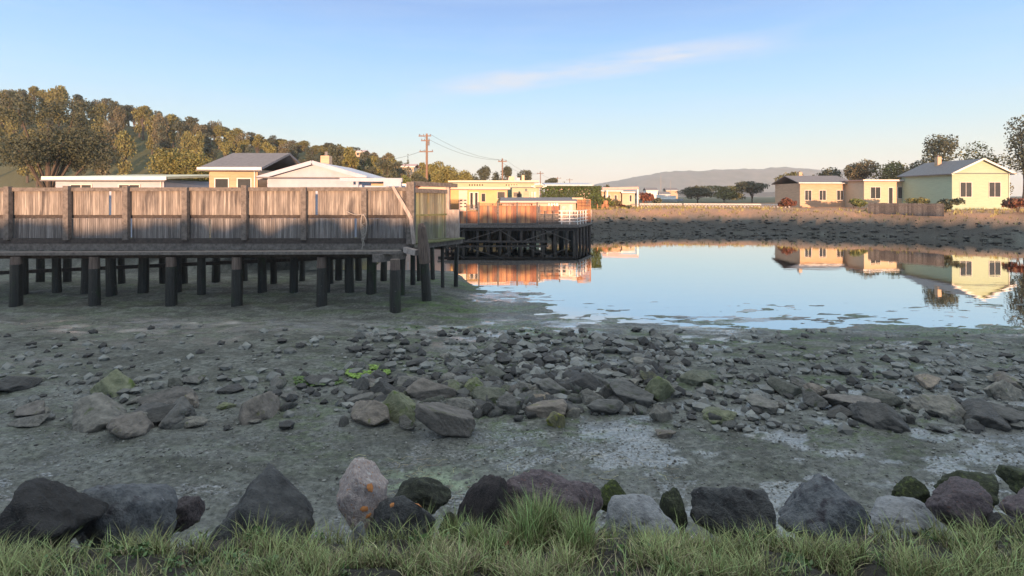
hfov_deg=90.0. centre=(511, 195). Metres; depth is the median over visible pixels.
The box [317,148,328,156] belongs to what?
hillside tree
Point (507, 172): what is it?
grey tree
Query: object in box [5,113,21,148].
hillside tree
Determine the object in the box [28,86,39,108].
hillside tree
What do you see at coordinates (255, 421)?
stone
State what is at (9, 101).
hillside tree
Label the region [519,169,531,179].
umbrella pine
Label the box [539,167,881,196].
distant ridge
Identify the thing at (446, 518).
boulder
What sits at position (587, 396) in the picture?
rock
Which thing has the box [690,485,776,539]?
boulder
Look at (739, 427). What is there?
stone
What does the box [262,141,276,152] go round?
hillside tree
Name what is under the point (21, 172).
hillside tree
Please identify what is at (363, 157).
hillside tree
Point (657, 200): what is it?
dark bush
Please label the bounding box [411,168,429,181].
hillside tree
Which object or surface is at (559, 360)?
stone
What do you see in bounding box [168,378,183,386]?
rock
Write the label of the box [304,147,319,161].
hillside tree
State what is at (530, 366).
stone
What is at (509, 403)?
rock
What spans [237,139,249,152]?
hillside tree
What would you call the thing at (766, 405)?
rock
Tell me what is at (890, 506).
boulder
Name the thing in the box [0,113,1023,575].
ground
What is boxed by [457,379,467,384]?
stone
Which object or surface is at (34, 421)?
rock
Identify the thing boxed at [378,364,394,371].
stone
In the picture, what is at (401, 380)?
rock
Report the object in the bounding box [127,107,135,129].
hillside tree
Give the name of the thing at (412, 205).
board fence
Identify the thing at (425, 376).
stone
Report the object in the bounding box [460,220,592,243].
waterfront deck
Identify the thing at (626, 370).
stone
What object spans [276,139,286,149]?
hillside tree
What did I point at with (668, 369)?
stone
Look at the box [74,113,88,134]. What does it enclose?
hillside tree
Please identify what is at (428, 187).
pale shed
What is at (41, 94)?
hillside tree
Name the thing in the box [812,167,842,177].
shore tree
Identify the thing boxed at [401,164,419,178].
hillside house
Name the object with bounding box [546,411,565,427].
rock
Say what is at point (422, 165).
hillside tree
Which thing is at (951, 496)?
boulder
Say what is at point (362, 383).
rock
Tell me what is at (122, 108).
hillside tree
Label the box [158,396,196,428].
rock
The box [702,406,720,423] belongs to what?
rock
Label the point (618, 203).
orange bush
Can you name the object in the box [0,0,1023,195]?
sky
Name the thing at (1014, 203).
shore bush
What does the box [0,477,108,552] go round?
boulder
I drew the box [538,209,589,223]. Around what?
white railing
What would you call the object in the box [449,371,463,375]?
rock
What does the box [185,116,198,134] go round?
hillside tree
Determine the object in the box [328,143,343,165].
hillside tree
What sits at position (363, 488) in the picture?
boulder
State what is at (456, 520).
green grass
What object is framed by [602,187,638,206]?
porch frame
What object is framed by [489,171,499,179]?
grey tree
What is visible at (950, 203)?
shore bush
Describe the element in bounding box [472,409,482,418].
stone
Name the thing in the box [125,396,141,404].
stone
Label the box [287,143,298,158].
hillside tree
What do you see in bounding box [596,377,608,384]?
stone
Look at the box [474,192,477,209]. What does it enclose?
door
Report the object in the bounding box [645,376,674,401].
rock
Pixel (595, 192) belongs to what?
clipped hedge
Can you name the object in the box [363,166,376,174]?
hillside tree
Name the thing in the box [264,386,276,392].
stone
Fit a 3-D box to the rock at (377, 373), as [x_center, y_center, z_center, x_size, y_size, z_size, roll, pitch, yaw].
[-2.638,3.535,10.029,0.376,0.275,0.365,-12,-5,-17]
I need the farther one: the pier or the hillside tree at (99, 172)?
the hillside tree at (99, 172)
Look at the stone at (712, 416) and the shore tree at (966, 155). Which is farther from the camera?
the shore tree at (966, 155)
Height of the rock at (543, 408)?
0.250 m
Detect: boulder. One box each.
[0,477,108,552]
[75,483,177,549]
[174,496,204,532]
[206,463,313,544]
[336,457,388,531]
[348,521,367,545]
[367,495,435,541]
[394,477,451,513]
[438,512,455,534]
[454,474,507,535]
[459,522,471,538]
[500,469,602,528]
[600,479,625,511]
[605,493,678,540]
[659,487,687,534]
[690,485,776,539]
[777,473,870,540]
[868,495,943,537]
[891,476,930,502]
[925,476,992,535]
[933,470,998,507]
[984,512,1022,535]
[995,465,1023,493]
[998,487,1023,526]
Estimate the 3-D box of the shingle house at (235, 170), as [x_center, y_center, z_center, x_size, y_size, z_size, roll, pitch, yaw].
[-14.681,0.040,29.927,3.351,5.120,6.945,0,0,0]
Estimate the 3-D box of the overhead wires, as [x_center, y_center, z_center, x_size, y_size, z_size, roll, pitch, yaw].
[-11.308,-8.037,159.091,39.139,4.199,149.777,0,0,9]
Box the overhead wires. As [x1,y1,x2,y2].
[360,135,547,177]
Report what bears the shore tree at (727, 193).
on the ground at (212, 311)
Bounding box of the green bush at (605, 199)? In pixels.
[600,196,615,205]
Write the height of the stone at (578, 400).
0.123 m
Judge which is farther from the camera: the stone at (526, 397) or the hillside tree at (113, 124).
the hillside tree at (113, 124)
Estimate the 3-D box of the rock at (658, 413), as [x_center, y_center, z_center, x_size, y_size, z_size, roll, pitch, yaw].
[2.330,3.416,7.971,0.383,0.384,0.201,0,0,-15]
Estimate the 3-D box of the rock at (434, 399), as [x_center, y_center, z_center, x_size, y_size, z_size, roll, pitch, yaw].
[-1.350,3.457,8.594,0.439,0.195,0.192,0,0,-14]
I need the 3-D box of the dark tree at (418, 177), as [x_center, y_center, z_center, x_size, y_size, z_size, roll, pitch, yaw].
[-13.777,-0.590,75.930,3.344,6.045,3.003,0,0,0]
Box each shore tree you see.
[0,92,125,187]
[144,147,212,181]
[675,185,714,202]
[704,185,745,202]
[734,181,769,202]
[774,172,803,180]
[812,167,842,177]
[843,158,878,179]
[868,160,905,179]
[902,133,959,172]
[955,140,1016,194]
[1003,115,1023,206]
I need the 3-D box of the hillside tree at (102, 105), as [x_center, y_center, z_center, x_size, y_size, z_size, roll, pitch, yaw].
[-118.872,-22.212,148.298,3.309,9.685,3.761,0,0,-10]
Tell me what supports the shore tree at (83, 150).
on the ground at (212, 311)
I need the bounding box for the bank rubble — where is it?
[469,217,1022,241]
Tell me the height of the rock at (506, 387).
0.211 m
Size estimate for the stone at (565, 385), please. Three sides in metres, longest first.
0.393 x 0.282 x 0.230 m
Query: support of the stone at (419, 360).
on the ground at (212, 311)
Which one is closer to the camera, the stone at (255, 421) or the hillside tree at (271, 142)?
the stone at (255, 421)
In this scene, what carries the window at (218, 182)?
in the shingle house at (235, 170)
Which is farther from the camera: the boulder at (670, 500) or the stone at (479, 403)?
the stone at (479, 403)
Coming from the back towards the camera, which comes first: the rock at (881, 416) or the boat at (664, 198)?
the boat at (664, 198)
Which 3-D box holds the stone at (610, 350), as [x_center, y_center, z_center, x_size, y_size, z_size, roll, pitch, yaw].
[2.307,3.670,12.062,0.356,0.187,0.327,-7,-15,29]
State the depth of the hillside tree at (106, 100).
170.66 m
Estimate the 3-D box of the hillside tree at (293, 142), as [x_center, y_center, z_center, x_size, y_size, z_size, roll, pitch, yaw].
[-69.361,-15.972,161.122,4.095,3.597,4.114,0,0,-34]
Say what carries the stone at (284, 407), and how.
on the ground at (212, 311)
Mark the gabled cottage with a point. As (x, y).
(518, 190)
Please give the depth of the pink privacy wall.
51.00 m
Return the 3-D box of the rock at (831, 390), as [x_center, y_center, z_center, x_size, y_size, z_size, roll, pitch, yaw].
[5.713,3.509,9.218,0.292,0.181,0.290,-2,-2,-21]
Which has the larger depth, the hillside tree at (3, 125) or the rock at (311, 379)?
the hillside tree at (3, 125)
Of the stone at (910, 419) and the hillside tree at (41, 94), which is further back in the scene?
the hillside tree at (41, 94)
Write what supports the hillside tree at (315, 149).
on the ground at (212, 311)
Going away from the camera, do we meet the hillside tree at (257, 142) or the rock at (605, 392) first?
the rock at (605, 392)
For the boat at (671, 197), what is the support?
on the ground at (212, 311)
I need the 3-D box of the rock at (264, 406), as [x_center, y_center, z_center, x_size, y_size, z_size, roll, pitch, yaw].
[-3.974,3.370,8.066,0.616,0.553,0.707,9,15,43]
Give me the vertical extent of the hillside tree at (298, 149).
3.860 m
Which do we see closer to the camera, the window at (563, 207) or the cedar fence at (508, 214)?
the cedar fence at (508, 214)
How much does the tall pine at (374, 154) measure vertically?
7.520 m
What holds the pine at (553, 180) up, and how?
on the ground at (212, 311)
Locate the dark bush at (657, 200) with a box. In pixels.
[652,198,661,203]
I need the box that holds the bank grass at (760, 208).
[576,205,1023,223]
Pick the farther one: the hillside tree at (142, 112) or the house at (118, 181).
the hillside tree at (142, 112)
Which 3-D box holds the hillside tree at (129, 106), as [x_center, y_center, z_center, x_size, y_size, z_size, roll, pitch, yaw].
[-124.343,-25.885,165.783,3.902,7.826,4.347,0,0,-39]
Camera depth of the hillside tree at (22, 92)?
144.51 m
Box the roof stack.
[509,175,523,180]
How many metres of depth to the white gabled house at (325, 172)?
26.39 m
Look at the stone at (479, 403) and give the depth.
8.50 m
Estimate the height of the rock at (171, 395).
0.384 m
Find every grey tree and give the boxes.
[476,165,490,179]
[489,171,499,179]
[499,166,511,179]
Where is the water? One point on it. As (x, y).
(692, 275)
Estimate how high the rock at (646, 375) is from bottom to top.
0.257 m
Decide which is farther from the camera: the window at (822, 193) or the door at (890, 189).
the window at (822, 193)
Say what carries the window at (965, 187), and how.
in the shore house at (984, 183)
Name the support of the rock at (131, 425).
on the ground at (212, 311)
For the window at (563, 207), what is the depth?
46.36 m
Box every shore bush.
[778,197,796,207]
[848,198,867,207]
[903,197,929,203]
[936,198,965,211]
[1000,197,1023,211]
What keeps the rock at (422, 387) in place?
on the ground at (212, 311)
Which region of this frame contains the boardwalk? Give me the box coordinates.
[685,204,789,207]
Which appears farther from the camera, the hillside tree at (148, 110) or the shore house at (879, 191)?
the hillside tree at (148, 110)
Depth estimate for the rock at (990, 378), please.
9.66 m
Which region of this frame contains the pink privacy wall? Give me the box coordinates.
[459,190,466,210]
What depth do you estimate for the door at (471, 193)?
51.92 m
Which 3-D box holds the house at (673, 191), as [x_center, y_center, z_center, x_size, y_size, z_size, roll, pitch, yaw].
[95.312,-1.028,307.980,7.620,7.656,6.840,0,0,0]
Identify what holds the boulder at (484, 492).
on the ground at (212, 311)
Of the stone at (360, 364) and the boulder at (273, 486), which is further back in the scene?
the stone at (360, 364)
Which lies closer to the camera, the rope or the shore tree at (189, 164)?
the rope
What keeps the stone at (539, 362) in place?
on the ground at (212, 311)
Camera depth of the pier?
18.85 m
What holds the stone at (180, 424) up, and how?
on the ground at (212, 311)
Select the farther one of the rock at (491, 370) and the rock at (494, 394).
the rock at (491, 370)
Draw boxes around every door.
[470,192,473,209]
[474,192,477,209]
[888,187,892,202]
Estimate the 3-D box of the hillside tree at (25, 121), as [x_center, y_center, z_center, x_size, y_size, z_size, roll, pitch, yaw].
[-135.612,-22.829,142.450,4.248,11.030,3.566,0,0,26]
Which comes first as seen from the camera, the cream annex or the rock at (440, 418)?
the rock at (440, 418)
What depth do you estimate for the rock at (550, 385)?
9.08 m
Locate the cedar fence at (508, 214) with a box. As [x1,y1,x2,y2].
[478,202,537,224]
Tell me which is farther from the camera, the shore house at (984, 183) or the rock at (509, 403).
the shore house at (984, 183)
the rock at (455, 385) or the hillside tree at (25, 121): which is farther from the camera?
the hillside tree at (25, 121)
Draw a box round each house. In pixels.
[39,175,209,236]
[196,153,299,236]
[256,152,383,236]
[355,150,370,156]
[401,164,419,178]
[448,180,538,196]
[450,187,509,210]
[500,189,576,220]
[542,183,592,204]
[600,187,622,206]
[643,188,658,197]
[658,192,669,195]
[662,188,677,198]
[771,170,846,207]
[841,180,904,207]
[897,155,1016,209]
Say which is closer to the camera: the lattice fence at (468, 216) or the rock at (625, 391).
the rock at (625, 391)
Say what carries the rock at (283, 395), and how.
on the ground at (212, 311)
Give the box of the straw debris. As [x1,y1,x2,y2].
[351,454,678,514]
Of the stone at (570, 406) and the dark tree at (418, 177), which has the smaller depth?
the stone at (570, 406)
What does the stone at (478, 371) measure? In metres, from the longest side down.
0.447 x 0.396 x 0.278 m
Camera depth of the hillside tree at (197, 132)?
132.59 m
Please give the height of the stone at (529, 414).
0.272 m
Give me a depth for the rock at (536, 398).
8.62 m
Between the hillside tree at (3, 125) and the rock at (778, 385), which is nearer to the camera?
the rock at (778, 385)
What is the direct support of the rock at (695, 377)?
on the ground at (212, 311)
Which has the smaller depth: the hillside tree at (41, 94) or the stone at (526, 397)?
the stone at (526, 397)
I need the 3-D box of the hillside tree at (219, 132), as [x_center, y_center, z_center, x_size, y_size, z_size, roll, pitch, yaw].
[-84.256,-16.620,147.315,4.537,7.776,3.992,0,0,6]
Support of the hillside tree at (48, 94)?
on the ground at (212, 311)
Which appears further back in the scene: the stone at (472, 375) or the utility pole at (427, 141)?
the utility pole at (427, 141)
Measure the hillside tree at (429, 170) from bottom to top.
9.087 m
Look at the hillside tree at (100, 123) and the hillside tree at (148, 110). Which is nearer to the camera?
the hillside tree at (100, 123)
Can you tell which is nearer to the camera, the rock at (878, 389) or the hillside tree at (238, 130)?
the rock at (878, 389)
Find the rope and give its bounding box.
[347,211,366,246]
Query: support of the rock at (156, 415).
on the ground at (212, 311)
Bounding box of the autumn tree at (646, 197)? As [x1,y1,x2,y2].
[638,192,654,205]
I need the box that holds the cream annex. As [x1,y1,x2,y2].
[620,192,636,206]
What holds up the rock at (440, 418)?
on the ground at (212, 311)
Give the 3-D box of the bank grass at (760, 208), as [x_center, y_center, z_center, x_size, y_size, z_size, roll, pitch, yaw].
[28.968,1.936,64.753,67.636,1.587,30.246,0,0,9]
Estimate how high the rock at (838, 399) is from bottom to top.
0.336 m
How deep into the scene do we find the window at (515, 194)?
55.96 m
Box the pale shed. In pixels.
[417,186,450,209]
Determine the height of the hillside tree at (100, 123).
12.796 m
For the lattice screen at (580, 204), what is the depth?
45.87 m
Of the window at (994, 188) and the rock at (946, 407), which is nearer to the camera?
the rock at (946, 407)
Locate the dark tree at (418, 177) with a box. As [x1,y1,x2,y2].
[410,172,429,181]
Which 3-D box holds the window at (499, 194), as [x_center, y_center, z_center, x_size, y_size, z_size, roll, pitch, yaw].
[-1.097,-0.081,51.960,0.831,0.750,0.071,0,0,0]
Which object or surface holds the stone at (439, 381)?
on the ground at (212, 311)
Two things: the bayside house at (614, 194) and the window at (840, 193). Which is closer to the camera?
the window at (840, 193)
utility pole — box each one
[419,133,432,180]
[498,158,506,179]
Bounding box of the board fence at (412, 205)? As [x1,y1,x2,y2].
[0,181,459,243]
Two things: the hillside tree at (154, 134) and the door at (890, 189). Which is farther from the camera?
the hillside tree at (154, 134)
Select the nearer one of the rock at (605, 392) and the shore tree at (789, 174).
the rock at (605, 392)
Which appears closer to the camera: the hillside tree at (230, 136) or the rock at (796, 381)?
the rock at (796, 381)
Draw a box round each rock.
[0,376,43,391]
[7,413,50,426]
[8,373,45,381]
[14,400,45,416]
[72,392,126,432]
[90,369,137,397]
[106,411,153,438]
[133,401,167,411]
[137,386,195,404]
[145,403,191,424]
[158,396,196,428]
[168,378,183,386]
[182,375,205,384]
[184,392,199,407]
[184,416,207,427]
[216,383,243,393]
[216,402,236,409]
[238,391,280,424]
[269,374,286,388]
[280,391,298,399]
[303,374,338,385]
[347,392,374,402]
[351,376,369,390]
[351,400,389,426]
[369,381,398,394]
[370,369,387,378]
[372,394,387,401]
[379,378,394,383]
[382,390,415,422]
[393,373,407,386]
[396,386,406,390]
[397,376,419,385]
[399,414,415,429]
[402,379,415,386]
[405,378,456,398]
[414,402,475,437]
[419,396,443,402]
[443,379,464,387]
[445,397,476,412]
[447,381,461,390]
[449,364,467,371]
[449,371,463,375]
[464,377,483,391]
[472,386,505,402]
[481,402,494,413]
[482,364,505,378]
[497,393,522,415]
[501,384,510,390]
[510,366,517,376]
[513,415,523,421]
[515,382,534,391]
[526,390,546,394]
[526,399,567,417]
[528,396,543,402]
[534,393,549,398]
[535,377,570,394]
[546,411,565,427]
[565,372,603,392]
[579,388,603,404]
[586,399,623,414]
[598,384,612,398]
[610,379,653,408]
[627,401,636,406]
[629,378,639,385]
[639,371,656,381]
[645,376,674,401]
[649,404,672,421]
[655,429,675,438]
[679,370,713,385]
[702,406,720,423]
[703,383,716,394]
[703,410,736,423]
[746,394,778,414]
[766,376,802,396]
[774,400,789,408]
[789,377,806,385]
[802,388,828,408]
[803,382,827,394]
[822,394,880,407]
[825,386,837,393]
[827,404,852,418]
[848,401,910,431]
[862,391,903,406]
[872,386,894,394]
[909,394,965,420]
[914,374,941,389]
[961,398,1011,431]
[982,379,1023,401]
[985,375,1022,385]
[989,402,1023,422]
[993,371,1023,390]
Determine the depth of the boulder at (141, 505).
3.28 m
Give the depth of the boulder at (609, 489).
3.90 m
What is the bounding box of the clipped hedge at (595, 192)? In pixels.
[540,185,601,209]
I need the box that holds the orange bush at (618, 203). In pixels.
[608,199,621,206]
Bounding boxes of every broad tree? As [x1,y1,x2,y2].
[429,161,457,182]
[430,170,443,182]
[448,170,472,180]
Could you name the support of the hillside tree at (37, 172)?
on the ground at (212, 311)
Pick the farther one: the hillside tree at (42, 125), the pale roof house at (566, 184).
the hillside tree at (42, 125)
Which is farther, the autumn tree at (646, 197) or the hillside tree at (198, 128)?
the hillside tree at (198, 128)
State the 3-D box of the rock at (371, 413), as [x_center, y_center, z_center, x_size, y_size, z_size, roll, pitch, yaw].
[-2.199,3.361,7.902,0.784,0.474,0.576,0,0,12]
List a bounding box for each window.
[70,184,92,187]
[118,184,140,186]
[214,178,229,186]
[237,178,251,186]
[481,193,485,201]
[497,192,504,198]
[513,192,520,196]
[562,206,565,216]
[804,190,811,199]
[819,190,825,199]
[836,190,843,199]
[870,187,880,198]
[897,187,901,198]
[960,182,971,196]
[988,182,1000,196]
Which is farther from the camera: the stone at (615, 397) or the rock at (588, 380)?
the rock at (588, 380)
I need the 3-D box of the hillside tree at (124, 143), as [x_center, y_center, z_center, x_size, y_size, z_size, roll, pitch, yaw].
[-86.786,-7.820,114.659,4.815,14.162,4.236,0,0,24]
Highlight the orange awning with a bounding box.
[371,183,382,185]
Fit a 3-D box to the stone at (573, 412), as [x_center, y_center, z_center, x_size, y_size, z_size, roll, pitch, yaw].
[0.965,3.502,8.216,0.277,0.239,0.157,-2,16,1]
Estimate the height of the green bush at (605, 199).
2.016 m
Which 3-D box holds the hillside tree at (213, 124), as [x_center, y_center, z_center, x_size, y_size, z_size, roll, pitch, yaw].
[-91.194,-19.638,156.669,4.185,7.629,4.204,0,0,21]
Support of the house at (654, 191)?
on the ground at (212, 311)
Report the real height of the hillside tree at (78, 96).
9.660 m
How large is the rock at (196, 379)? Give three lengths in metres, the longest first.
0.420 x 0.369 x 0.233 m
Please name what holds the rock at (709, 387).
on the ground at (212, 311)
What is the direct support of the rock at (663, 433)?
on the ground at (212, 311)
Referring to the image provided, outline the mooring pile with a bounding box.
[417,223,431,301]
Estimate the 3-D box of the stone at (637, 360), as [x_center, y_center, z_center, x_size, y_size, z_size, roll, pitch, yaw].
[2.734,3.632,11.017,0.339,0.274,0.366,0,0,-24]
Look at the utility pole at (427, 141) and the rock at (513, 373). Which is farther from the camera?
the utility pole at (427, 141)
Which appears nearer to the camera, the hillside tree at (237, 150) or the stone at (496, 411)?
the stone at (496, 411)
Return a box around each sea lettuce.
[293,376,342,385]
[345,364,390,378]
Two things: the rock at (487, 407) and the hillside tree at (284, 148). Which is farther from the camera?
the hillside tree at (284, 148)
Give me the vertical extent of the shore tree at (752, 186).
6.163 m
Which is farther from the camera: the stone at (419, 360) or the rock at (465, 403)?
the stone at (419, 360)
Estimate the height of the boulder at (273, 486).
0.610 m
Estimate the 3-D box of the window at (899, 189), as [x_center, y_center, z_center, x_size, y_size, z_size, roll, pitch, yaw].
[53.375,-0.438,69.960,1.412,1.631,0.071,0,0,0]
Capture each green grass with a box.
[423,498,479,540]
[458,479,618,558]
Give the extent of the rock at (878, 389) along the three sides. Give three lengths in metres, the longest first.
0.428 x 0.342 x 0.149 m
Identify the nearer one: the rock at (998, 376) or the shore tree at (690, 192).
the rock at (998, 376)
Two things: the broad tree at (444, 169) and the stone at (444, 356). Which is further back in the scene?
the broad tree at (444, 169)
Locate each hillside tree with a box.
[0,89,7,102]
[0,106,7,136]
[0,126,4,144]
[1,93,14,109]
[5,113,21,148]
[6,109,18,133]
[15,89,28,126]
[16,94,32,130]
[17,129,37,182]
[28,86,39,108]
[29,138,45,186]
[35,89,47,112]
[35,113,50,136]
[43,117,55,135]
[44,88,57,125]
[48,85,69,126]
[70,156,87,175]
[72,94,89,107]
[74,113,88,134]
[91,98,106,117]
[91,116,108,148]
[93,103,107,115]
[93,136,112,174]
[101,98,112,118]
[102,116,121,162]
[106,100,118,121]
[113,104,126,130]
[114,129,137,174]
[118,105,129,118]
[123,105,134,125]
[124,111,129,124]
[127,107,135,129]
[131,106,145,136]
[137,106,147,139]
[143,105,151,131]
[143,114,158,154]
[151,110,169,143]
[152,144,161,174]
[154,122,173,162]
[166,113,180,146]
[172,121,185,151]
[179,131,194,157]
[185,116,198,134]
[189,134,203,161]
[193,122,207,138]
[196,131,205,156]
[204,132,218,161]
[207,121,221,140]
[212,125,227,148]
[218,140,232,156]
[224,130,237,152]
[232,128,244,145]
[235,133,250,152]
[235,148,241,152]
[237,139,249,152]
[244,145,252,152]
[246,132,255,147]
[251,134,262,152]
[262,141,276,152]
[267,137,279,152]
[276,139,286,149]
[278,143,292,152]
[286,140,297,146]
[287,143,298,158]
[293,145,302,155]
[296,141,309,150]
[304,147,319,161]
[308,147,318,153]
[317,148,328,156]
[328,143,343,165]
[341,146,359,169]
[359,151,369,163]
[362,155,379,172]
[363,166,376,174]
[375,158,397,177]
[391,161,403,169]
[393,163,411,176]
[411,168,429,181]
[419,162,425,168]
[423,164,436,181]
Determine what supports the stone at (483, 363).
on the ground at (212, 311)
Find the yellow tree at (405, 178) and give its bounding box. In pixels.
[401,175,410,183]
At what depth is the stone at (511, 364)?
10.66 m
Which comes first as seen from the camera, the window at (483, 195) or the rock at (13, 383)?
the rock at (13, 383)
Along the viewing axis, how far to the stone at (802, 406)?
8.46 m
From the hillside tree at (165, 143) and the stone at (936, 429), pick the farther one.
the hillside tree at (165, 143)
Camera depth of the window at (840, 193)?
73.95 m
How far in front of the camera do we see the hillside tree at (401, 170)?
109.85 m
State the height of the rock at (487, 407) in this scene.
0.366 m
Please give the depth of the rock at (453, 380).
9.40 m
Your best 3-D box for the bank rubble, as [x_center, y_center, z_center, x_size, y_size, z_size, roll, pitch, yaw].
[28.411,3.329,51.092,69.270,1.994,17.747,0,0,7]
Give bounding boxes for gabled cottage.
[510,185,541,196]
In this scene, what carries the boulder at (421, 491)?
on the ground at (212, 311)
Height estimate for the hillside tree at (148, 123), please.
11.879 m
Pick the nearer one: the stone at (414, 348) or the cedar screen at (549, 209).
the stone at (414, 348)
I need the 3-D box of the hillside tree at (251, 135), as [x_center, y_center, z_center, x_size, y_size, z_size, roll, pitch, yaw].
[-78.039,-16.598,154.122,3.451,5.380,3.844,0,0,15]
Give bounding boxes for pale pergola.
[340,178,405,236]
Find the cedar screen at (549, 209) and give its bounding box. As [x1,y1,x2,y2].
[539,205,559,223]
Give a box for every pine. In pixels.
[366,152,378,159]
[381,152,394,160]
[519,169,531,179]
[544,177,557,185]
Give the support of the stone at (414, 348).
on the ground at (212, 311)
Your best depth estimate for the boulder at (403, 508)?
3.05 m
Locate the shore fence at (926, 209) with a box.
[868,203,944,216]
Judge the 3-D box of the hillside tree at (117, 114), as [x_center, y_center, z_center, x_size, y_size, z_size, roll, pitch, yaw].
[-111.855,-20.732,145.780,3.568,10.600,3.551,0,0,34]
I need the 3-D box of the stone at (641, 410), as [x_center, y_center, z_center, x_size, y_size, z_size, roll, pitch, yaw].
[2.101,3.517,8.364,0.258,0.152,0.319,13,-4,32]
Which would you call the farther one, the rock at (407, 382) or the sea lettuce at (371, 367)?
the sea lettuce at (371, 367)
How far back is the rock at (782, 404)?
8.47 m
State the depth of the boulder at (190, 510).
3.58 m
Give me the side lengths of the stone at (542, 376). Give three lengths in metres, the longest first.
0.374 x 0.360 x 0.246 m
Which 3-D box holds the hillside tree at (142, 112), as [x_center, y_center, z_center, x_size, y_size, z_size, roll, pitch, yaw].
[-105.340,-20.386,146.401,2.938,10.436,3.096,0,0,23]
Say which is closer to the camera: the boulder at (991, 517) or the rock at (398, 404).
the boulder at (991, 517)
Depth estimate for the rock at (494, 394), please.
8.81 m
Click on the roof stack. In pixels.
(511, 178)
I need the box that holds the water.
[267,233,1023,329]
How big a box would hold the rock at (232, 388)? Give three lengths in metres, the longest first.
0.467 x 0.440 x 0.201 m
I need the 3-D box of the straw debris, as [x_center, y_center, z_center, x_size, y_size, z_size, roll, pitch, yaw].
[-0.013,3.397,5.983,4.209,0.147,1.709,0,0,0]
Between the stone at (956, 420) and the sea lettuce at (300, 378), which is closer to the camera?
the stone at (956, 420)
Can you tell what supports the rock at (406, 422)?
on the ground at (212, 311)
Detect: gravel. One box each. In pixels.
[0,323,1023,521]
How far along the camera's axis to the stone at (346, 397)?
8.72 m
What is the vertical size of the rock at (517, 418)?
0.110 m
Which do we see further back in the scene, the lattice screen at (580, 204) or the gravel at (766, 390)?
the lattice screen at (580, 204)
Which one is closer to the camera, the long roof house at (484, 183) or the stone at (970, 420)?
the stone at (970, 420)
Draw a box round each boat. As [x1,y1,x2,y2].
[645,195,676,201]
[668,180,682,200]
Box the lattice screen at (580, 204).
[577,199,590,221]
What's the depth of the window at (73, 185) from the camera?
27.95 m
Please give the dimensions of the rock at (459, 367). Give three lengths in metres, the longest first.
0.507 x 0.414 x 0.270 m
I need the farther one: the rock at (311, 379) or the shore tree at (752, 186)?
the shore tree at (752, 186)
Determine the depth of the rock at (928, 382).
9.60 m
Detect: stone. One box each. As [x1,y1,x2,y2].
[37,406,50,413]
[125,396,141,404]
[170,417,190,429]
[248,419,260,423]
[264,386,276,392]
[280,402,297,411]
[339,415,348,426]
[343,395,350,401]
[355,361,365,368]
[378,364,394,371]
[404,343,421,352]
[411,356,427,365]
[421,374,429,379]
[437,378,448,383]
[439,353,448,358]
[441,372,455,378]
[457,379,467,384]
[468,373,481,378]
[472,369,485,373]
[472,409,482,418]
[473,399,485,408]
[477,360,487,366]
[485,394,493,403]
[490,406,503,417]
[504,363,516,368]
[517,392,534,404]
[521,364,537,370]
[524,403,536,418]
[532,374,547,378]
[534,358,543,366]
[553,358,561,363]
[558,382,570,389]
[562,369,579,378]
[564,407,579,417]
[565,403,579,416]
[568,366,582,372]
[568,381,581,392]
[568,397,581,403]
[593,374,607,378]
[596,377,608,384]
[604,348,615,353]
[607,396,620,399]
[618,367,630,375]
[626,404,633,414]
[631,356,647,364]
[631,369,636,375]
[634,404,647,414]
[662,365,680,374]
[708,412,721,419]
[721,420,737,428]
[733,425,745,430]
[798,402,807,409]
[905,414,915,423]
[931,425,948,433]
[948,416,963,424]
[964,418,978,423]
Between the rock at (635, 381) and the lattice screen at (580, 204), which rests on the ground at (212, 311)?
the rock at (635, 381)
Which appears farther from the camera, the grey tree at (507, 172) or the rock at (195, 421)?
the grey tree at (507, 172)
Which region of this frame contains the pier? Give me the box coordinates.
[0,237,464,312]
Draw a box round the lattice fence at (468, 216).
[460,204,477,223]
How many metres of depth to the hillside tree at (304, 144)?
154.21 m
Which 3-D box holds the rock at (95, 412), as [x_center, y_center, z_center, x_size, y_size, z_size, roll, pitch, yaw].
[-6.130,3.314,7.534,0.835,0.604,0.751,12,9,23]
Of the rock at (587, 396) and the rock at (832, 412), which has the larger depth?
the rock at (587, 396)
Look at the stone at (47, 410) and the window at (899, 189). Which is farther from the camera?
the window at (899, 189)
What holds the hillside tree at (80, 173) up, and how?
on the ground at (212, 311)
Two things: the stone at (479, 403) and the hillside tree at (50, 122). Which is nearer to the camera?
the stone at (479, 403)
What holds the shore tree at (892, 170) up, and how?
on the ground at (212, 311)
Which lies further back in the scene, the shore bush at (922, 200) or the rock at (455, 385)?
the shore bush at (922, 200)
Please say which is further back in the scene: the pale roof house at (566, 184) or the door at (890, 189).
the pale roof house at (566, 184)
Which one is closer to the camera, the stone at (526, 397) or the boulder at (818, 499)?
the boulder at (818, 499)

